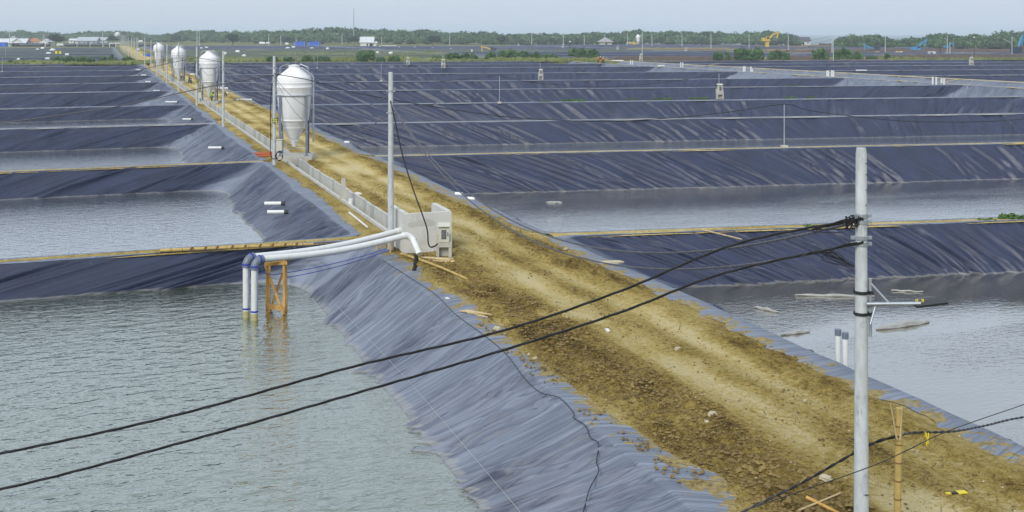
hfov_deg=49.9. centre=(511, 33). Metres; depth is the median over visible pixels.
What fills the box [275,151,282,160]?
cable coil
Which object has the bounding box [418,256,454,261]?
bamboo bundle
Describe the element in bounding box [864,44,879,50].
excavator
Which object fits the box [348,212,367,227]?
white rod
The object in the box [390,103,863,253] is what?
overhead cable
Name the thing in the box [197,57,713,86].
overhead cable
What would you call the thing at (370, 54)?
bush
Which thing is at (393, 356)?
overhead cable
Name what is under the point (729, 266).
overhead cable
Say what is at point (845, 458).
ground cable
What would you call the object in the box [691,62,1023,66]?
pond liner
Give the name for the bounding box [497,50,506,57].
bush
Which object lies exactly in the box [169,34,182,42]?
tree
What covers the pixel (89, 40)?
house
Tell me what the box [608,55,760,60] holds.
earth bank
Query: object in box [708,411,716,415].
stone
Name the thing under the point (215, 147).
pipe stub
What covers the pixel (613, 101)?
earth dike
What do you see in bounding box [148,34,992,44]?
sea
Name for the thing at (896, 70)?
earth dike
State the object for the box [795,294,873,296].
floating plastic
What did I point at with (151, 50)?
pond liner
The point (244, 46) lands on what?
pond liner
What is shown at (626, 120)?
overhead cable
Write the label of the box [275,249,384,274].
blue rope
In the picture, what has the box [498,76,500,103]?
slim post
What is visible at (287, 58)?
bush
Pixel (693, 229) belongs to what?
earth dike
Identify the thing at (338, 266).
blue rope
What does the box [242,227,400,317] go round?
pump pipe
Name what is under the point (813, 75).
canal bank
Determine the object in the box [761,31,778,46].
excavator
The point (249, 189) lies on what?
pond liner
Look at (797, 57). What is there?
earth bank
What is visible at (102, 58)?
bush
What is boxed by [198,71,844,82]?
pond liner
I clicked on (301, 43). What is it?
tarp shed
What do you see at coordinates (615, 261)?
sandbag
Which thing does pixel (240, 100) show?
overhead cable
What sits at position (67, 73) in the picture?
pond liner
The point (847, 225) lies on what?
cable knot
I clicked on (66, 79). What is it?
pond liner
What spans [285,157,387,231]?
low wall
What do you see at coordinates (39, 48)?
pond liner
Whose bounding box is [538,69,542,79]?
control kiosk
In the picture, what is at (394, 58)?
bush
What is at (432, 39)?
tree
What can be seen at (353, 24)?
radio mast
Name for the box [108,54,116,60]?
bush
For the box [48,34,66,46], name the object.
tree
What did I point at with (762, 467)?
soil clods
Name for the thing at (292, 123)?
feed silo
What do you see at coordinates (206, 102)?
silo pad
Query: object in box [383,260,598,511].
ground cable
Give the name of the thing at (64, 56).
pond liner
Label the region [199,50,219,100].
feed silo
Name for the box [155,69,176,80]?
drain channel
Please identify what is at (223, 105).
utility pole
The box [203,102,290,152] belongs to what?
drain channel
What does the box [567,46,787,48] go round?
pond liner
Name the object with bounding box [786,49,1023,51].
mud ridge
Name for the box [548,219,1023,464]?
pond liner
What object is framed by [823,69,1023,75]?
pond liner
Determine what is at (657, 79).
earth dike
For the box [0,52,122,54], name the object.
pond liner
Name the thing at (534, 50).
pond liner
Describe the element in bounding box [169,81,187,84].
silo pad
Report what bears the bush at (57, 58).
on the ground at (196, 43)
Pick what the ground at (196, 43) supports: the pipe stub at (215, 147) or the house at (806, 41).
the house at (806, 41)
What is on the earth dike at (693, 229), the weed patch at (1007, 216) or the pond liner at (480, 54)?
the weed patch at (1007, 216)
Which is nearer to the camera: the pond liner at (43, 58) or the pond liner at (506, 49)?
the pond liner at (43, 58)
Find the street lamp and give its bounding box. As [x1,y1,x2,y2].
[853,278,948,336]
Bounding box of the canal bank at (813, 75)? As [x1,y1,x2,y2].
[572,61,1023,88]
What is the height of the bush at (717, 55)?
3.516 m
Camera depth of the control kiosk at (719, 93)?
150.88 m
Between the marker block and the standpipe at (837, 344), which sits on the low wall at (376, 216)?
the marker block
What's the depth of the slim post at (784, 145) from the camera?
86.80 m
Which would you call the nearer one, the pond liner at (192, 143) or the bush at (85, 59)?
the pond liner at (192, 143)
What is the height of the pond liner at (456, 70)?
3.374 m
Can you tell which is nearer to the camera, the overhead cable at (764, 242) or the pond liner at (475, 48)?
the overhead cable at (764, 242)
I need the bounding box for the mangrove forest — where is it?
[0,26,803,44]
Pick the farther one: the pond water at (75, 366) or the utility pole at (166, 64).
the utility pole at (166, 64)
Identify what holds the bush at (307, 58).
on the ground at (196, 43)
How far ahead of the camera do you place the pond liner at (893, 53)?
451.44 m
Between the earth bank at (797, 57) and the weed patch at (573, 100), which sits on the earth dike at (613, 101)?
the weed patch at (573, 100)
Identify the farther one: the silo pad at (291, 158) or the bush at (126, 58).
the bush at (126, 58)
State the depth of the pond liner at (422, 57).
398.17 m
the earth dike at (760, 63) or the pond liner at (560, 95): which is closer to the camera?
the pond liner at (560, 95)
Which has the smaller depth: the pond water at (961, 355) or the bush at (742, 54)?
the pond water at (961, 355)
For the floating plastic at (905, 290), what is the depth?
46.83 m
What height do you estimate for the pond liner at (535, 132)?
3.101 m
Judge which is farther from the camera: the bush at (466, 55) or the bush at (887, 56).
the bush at (887, 56)
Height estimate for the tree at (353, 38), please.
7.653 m
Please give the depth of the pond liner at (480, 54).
449.90 m
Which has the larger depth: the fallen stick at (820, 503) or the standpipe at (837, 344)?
the standpipe at (837, 344)
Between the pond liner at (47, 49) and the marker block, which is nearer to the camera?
the marker block
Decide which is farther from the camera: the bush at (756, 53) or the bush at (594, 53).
the bush at (594, 53)
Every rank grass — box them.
[0,59,154,64]
[164,55,605,61]
[251,51,533,54]
[878,56,1023,59]
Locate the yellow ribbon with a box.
[925,432,928,445]
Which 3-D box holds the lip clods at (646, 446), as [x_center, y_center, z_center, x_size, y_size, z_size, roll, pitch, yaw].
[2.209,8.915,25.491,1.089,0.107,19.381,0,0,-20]
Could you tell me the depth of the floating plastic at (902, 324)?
41.20 m
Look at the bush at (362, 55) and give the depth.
352.92 m
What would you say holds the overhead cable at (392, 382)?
attached to the utility pole at (861, 478)
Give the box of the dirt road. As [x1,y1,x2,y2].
[119,46,1023,511]
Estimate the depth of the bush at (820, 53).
369.29 m
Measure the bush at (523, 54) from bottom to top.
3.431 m
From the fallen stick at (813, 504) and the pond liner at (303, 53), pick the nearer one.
the fallen stick at (813, 504)
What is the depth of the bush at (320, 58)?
350.19 m
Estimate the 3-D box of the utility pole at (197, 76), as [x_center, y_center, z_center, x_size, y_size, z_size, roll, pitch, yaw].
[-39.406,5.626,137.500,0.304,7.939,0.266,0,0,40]
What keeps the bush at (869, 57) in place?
on the ground at (196, 43)
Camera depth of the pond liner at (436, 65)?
318.53 m
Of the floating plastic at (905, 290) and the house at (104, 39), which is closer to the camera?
the floating plastic at (905, 290)
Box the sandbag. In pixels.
[598,260,623,263]
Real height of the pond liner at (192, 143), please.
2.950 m
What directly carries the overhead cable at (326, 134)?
attached to the utility pole at (274, 67)
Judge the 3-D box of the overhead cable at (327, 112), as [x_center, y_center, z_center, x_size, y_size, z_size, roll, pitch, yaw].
[-10.656,3.378,60.406,0.032,1.783,31.625,0,0,-21]
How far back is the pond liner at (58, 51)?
495.53 m
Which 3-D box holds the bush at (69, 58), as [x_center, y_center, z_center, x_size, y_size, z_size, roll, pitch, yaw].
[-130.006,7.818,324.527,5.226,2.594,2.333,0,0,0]
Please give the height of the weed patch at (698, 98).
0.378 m
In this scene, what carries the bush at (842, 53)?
on the ground at (196, 43)
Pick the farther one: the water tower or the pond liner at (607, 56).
the water tower
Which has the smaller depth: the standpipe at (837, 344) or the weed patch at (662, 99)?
the standpipe at (837, 344)
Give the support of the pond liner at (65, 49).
on the ground at (196, 43)
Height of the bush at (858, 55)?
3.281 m
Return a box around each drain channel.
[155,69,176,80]
[174,82,206,100]
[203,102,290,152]
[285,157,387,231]
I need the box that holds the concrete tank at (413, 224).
[394,203,451,252]
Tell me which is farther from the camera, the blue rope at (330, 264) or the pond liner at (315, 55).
the pond liner at (315, 55)
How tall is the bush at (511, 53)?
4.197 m
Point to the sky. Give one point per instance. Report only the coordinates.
(62, 16)
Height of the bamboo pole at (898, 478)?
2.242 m
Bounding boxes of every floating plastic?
[754,306,778,312]
[780,330,809,334]
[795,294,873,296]
[876,320,929,329]
[891,289,922,291]
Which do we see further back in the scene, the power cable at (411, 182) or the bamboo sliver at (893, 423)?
the power cable at (411, 182)
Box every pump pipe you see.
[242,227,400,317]
[250,232,421,320]
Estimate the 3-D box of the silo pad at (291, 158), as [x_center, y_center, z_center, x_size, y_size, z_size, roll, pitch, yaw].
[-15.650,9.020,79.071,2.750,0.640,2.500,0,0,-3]
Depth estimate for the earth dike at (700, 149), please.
84.98 m
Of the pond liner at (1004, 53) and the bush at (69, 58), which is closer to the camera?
the bush at (69, 58)
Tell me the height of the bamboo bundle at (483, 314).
0.133 m
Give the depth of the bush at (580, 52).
380.23 m
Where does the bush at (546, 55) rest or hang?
on the ground at (196, 43)
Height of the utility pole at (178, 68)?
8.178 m
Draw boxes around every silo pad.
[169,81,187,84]
[198,100,221,105]
[276,153,315,164]
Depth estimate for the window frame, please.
44.17 m
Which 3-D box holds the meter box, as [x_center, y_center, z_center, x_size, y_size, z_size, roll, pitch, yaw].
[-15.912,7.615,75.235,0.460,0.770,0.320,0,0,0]
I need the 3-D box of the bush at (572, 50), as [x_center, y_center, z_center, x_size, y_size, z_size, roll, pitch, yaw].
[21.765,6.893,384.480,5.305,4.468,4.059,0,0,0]
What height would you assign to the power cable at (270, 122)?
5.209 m
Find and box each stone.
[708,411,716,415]
[819,474,831,481]
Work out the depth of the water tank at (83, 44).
760.80 m
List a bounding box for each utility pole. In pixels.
[156,41,156,75]
[166,45,167,82]
[178,43,178,91]
[196,47,197,105]
[221,51,224,126]
[272,56,276,164]
[386,72,394,249]
[850,147,871,511]
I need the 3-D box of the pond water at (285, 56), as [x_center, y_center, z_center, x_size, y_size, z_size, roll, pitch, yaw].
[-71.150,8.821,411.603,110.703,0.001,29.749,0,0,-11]
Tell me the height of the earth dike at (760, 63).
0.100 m
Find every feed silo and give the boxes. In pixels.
[153,42,163,68]
[171,45,185,81]
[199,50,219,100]
[276,63,313,155]
[636,34,640,43]
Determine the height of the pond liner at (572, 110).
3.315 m
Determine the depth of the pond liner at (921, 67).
305.35 m
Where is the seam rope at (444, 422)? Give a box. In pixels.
[363,333,517,508]
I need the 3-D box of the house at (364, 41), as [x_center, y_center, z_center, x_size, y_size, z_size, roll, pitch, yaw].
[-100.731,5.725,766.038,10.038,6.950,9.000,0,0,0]
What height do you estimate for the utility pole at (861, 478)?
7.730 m
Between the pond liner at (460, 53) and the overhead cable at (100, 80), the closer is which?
the overhead cable at (100, 80)
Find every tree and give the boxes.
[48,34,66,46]
[106,35,118,40]
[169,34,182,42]
[224,34,240,45]
[281,37,290,44]
[348,36,359,41]
[426,35,441,45]
[496,35,509,41]
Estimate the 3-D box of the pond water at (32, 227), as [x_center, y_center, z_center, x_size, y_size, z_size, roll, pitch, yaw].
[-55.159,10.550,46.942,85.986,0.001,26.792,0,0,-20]
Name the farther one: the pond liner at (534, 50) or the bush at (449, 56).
the pond liner at (534, 50)
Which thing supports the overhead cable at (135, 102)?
attached to the utility pole at (274, 67)
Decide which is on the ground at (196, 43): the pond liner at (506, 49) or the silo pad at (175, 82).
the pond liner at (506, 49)
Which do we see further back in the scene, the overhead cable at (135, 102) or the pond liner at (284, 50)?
the pond liner at (284, 50)
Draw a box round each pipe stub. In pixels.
[208,146,223,148]
[264,201,284,205]
[267,210,287,213]
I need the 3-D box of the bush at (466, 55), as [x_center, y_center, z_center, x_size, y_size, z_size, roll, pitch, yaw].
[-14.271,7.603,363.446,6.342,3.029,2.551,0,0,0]
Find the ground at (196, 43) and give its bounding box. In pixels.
[0,40,1023,90]
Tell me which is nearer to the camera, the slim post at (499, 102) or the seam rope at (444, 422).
the seam rope at (444, 422)
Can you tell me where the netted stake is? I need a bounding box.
[412,254,418,270]
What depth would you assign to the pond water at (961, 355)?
40.74 m
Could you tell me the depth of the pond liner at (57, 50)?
525.17 m
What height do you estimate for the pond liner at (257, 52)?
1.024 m
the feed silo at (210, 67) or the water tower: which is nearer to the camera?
the feed silo at (210, 67)
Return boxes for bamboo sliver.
[890,404,897,439]
[899,406,902,439]
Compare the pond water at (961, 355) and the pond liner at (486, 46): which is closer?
the pond water at (961, 355)
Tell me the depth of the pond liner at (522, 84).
210.45 m
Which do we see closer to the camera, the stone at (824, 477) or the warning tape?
the warning tape
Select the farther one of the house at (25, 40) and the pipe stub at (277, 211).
the house at (25, 40)
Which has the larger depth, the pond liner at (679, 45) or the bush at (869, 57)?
the pond liner at (679, 45)
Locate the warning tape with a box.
[945,490,967,494]
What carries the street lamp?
attached to the utility pole at (861, 478)
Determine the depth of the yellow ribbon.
20.19 m
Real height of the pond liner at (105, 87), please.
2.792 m
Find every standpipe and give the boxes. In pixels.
[835,328,840,362]
[842,332,848,366]
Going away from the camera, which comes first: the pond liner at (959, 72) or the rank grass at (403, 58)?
the pond liner at (959, 72)
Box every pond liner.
[0,48,115,48]
[0,48,117,49]
[0,49,119,51]
[0,50,120,52]
[0,51,119,52]
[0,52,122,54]
[0,54,123,56]
[0,55,124,57]
[0,56,122,60]
[0,64,143,66]
[0,66,148,71]
[0,70,155,76]
[0,75,163,84]
[0,82,174,93]
[0,91,192,108]
[0,105,217,128]
[0,123,266,170]
[0,162,360,259]
[0,240,736,511]
[142,46,332,48]
[145,47,285,49]
[146,47,360,50]
[149,49,370,51]
[164,50,387,50]
[164,51,404,52]
[164,52,421,53]
[164,53,437,56]
[168,54,470,58]
[170,61,591,65]
[183,63,642,68]
[183,66,726,74]
[186,56,484,60]
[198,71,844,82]
[216,78,961,91]
[232,85,1023,104]
[261,96,1023,123]
[309,113,1023,155]
[335,46,420,46]
[351,46,566,47]
[358,47,601,48]
[368,143,1023,236]
[371,47,627,49]
[388,49,643,50]
[405,50,677,51]
[423,51,559,52]
[442,51,733,54]
[468,52,811,55]
[496,54,868,59]
[509,44,690,45]
[527,45,613,45]
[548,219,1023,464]
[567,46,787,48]
[614,45,743,45]
[634,60,1023,63]
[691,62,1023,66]
[726,47,933,49]
[748,65,1023,70]
[763,52,1001,55]
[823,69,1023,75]
[916,75,1023,81]
[965,52,1023,54]
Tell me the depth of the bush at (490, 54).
362.53 m
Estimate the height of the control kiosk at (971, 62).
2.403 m
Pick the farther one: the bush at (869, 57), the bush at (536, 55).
the bush at (869, 57)
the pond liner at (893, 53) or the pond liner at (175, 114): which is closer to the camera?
the pond liner at (175, 114)
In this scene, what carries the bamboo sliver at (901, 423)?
attached to the bamboo pole at (898, 478)
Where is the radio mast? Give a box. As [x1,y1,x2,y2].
[353,9,353,44]
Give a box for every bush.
[52,56,63,60]
[63,56,78,62]
[75,57,95,62]
[99,56,107,60]
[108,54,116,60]
[121,57,134,60]
[265,56,278,61]
[283,56,295,60]
[301,55,312,61]
[314,55,331,61]
[356,50,367,61]
[366,50,375,59]
[375,57,384,61]
[388,55,398,61]
[445,52,462,59]
[461,52,477,58]
[484,51,495,58]
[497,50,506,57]
[505,49,518,58]
[518,51,530,58]
[530,51,542,57]
[542,53,557,57]
[567,47,577,55]
[574,47,586,56]
[586,48,599,57]
[712,51,730,59]
[733,46,752,60]
[750,47,764,59]
[767,50,790,60]
[812,47,829,59]
[832,47,853,59]
[853,51,863,59]
[866,55,877,59]
[883,53,890,58]
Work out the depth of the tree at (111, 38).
898.52 m
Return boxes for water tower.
[114,32,120,42]
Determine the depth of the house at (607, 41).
793.20 m
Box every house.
[0,38,31,46]
[12,39,21,46]
[30,38,39,42]
[38,39,52,46]
[69,38,76,43]
[76,37,100,44]
[100,37,109,42]
[359,37,374,45]
[597,37,612,43]
[797,37,810,44]
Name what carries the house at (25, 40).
on the ground at (196, 43)
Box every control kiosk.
[436,222,451,256]
[441,59,444,67]
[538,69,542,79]
[716,84,723,98]
[969,57,973,64]
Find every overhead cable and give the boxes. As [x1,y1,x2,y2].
[0,57,195,88]
[0,75,273,122]
[0,217,863,454]
[0,241,863,490]
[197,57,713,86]
[223,70,272,103]
[274,73,1023,121]
[274,76,387,112]
[274,77,387,135]
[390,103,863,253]
[391,105,863,269]
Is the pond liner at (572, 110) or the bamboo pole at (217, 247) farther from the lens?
the pond liner at (572, 110)
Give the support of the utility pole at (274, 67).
on the dirt road
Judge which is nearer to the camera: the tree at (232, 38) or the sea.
the tree at (232, 38)
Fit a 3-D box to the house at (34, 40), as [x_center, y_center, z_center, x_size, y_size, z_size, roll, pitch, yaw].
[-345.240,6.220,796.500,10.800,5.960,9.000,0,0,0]
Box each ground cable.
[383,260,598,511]
[741,404,1023,511]
[742,416,1023,511]
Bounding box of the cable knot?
[802,214,860,266]
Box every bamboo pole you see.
[160,242,313,251]
[400,252,467,279]
[702,229,741,239]
[894,407,902,511]
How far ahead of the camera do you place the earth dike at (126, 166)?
74.02 m
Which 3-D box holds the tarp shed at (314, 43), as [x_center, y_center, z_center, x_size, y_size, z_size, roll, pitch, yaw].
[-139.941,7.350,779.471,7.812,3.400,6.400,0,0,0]
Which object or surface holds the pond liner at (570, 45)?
on the ground at (196, 43)
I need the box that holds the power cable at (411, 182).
[390,101,437,247]
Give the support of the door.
in the meter box
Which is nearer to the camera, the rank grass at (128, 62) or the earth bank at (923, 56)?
the rank grass at (128, 62)
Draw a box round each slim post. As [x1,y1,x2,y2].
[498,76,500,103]
[780,105,787,146]
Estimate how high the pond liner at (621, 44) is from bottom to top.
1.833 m
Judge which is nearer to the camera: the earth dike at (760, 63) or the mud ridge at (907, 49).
the earth dike at (760, 63)
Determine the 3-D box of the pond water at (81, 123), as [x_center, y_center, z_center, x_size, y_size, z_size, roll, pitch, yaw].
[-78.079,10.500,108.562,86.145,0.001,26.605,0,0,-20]
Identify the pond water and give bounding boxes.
[0,119,171,128]
[0,147,186,169]
[0,191,262,258]
[0,283,480,511]
[260,56,314,56]
[360,135,1023,154]
[464,179,1023,231]
[679,272,1023,445]
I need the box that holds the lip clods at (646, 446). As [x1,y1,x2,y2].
[478,317,711,487]
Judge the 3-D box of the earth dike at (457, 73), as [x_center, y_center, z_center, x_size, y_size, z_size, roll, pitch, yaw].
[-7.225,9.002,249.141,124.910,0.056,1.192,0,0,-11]
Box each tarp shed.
[0,42,7,46]
[294,41,306,45]
[308,41,319,45]
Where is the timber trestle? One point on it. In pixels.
(270, 306)
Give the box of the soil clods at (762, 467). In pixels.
[356,183,1020,511]
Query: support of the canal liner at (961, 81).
on the ground at (196, 43)
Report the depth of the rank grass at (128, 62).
322.55 m
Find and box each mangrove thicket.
[830,32,1023,48]
[991,30,1023,35]
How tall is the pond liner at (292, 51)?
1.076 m
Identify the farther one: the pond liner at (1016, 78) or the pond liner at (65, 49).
the pond liner at (65, 49)
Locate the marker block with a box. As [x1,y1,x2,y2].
[340,178,346,200]
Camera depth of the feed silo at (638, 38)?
823.97 m
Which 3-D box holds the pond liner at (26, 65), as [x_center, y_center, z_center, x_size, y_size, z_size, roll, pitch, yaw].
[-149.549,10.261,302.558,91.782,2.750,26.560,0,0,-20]
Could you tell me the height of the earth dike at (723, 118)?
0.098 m
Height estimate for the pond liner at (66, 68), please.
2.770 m
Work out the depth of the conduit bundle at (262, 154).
81.07 m
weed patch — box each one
[562,99,584,100]
[653,98,672,99]
[688,97,708,98]
[977,217,995,220]
[998,212,1023,218]
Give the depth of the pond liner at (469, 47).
632.78 m
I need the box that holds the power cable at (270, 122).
[270,83,277,158]
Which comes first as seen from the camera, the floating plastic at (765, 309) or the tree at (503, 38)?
the floating plastic at (765, 309)
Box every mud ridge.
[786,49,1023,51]
[811,50,1023,52]
[817,48,977,49]
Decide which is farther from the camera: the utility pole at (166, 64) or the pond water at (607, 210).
the utility pole at (166, 64)
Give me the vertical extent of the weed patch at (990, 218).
0.162 m
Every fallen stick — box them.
[798,492,840,510]
[806,496,837,511]
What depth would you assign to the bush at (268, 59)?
346.97 m
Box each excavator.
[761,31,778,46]
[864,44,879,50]
[911,38,926,50]
[943,42,953,48]
[1010,34,1023,51]
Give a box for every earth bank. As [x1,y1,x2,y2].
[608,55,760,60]
[765,55,827,59]
[900,54,1023,59]
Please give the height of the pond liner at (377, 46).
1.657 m
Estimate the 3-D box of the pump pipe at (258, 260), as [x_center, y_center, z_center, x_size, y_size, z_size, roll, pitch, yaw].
[-6.607,9.407,41.564,7.278,2.985,0.912,0,0,-38]
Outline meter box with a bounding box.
[275,139,282,150]
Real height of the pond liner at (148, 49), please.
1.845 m
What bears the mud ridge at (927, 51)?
on the ground at (196, 43)
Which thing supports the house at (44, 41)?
on the ground at (196, 43)
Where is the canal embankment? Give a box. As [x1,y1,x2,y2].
[608,60,1023,82]
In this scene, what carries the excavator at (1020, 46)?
on the ground at (196, 43)
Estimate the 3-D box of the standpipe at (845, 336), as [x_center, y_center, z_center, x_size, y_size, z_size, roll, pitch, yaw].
[9.339,9.540,30.826,0.178,2.321,0.182,0,0,0]
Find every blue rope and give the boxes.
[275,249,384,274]
[287,250,389,277]
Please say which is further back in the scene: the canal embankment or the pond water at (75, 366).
the canal embankment
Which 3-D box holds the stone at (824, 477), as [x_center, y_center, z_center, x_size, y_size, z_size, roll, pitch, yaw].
[6.300,8.941,22.105,0.275,0.150,0.209,0,0,9]
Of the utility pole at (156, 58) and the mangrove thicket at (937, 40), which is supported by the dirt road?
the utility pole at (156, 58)
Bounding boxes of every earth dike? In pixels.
[0,161,263,173]
[0,236,359,262]
[8,123,205,129]
[320,113,1011,124]
[374,99,806,104]
[374,142,1023,155]
[381,85,934,90]
[429,78,801,81]
[441,73,474,73]
[545,218,1023,236]
[699,62,947,63]
[742,65,970,66]
[835,69,1022,70]
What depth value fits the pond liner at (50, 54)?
431.78 m
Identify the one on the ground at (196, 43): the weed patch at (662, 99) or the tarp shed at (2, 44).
the tarp shed at (2, 44)
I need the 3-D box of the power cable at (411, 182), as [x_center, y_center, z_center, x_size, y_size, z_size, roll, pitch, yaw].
[-4.098,5.625,44.450,0.356,5.672,3.058,0,0,-44]
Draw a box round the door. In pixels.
[277,141,280,149]
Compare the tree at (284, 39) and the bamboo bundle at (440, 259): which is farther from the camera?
the tree at (284, 39)
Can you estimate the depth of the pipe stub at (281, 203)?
60.39 m
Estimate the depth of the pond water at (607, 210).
73.98 m
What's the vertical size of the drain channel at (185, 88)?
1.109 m
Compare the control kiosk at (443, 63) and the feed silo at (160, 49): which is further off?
the control kiosk at (443, 63)
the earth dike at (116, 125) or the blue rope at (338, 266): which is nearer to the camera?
the blue rope at (338, 266)
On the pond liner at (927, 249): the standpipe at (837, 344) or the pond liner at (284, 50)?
the standpipe at (837, 344)
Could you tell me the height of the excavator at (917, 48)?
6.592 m
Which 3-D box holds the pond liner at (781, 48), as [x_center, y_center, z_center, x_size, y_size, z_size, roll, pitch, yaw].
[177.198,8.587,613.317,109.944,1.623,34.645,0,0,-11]
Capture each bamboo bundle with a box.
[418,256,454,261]
[460,309,491,317]
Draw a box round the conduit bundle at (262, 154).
[254,152,276,156]
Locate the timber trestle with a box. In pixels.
[264,259,289,314]
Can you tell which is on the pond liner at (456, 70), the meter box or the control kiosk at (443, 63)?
the control kiosk at (443, 63)
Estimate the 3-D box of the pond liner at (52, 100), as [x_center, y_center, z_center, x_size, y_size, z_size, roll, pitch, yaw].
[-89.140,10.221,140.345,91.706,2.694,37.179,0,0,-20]
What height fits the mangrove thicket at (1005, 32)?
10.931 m
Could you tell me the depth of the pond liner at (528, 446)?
29.80 m
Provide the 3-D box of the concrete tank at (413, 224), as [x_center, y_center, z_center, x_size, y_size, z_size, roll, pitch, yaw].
[-3.861,8.190,46.415,2.030,1.660,2.304,0,0,-20]
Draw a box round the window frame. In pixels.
[441,230,445,238]
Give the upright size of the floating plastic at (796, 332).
0.199 m
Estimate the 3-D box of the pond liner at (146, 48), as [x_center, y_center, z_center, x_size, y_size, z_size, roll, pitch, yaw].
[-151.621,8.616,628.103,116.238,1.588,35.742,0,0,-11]
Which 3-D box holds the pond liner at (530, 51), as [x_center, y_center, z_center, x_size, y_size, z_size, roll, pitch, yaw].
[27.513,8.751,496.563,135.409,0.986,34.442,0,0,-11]
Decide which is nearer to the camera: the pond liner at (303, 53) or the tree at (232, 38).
the pond liner at (303, 53)
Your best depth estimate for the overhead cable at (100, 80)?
136.97 m
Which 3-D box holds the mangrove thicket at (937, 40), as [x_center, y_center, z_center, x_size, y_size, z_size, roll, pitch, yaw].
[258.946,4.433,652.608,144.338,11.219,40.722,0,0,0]
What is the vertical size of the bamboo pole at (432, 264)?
0.165 m
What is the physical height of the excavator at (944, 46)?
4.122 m
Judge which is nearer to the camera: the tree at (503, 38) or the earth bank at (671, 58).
the earth bank at (671, 58)
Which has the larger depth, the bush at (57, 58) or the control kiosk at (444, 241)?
the bush at (57, 58)
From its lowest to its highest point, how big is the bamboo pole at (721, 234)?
0.082 m
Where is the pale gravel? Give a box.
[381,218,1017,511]
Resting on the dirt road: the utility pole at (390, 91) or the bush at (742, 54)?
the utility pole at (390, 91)
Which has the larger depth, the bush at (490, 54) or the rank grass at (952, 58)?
the rank grass at (952, 58)
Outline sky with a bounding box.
[0,0,1023,33]
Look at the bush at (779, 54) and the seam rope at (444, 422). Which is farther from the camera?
the bush at (779, 54)
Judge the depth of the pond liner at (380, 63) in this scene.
344.77 m
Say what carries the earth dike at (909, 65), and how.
on the ground at (196, 43)
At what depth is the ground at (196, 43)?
829.62 m
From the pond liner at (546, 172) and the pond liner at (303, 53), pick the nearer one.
the pond liner at (546, 172)
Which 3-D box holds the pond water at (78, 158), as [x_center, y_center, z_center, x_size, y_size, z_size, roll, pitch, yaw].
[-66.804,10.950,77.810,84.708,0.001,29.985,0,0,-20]
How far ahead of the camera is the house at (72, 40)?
990.60 m
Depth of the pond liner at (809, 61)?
366.67 m
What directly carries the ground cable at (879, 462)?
attached to the utility pole at (861, 478)
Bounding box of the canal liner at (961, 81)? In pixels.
[577,60,1023,87]
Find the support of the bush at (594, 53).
on the ground at (196, 43)
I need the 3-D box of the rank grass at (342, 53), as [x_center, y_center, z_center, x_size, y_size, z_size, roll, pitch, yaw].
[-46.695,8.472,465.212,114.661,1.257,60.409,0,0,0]
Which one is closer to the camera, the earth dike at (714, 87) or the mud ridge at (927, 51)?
the earth dike at (714, 87)
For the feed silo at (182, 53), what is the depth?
199.37 m
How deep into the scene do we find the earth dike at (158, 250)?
45.20 m
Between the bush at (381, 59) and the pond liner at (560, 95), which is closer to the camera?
the pond liner at (560, 95)

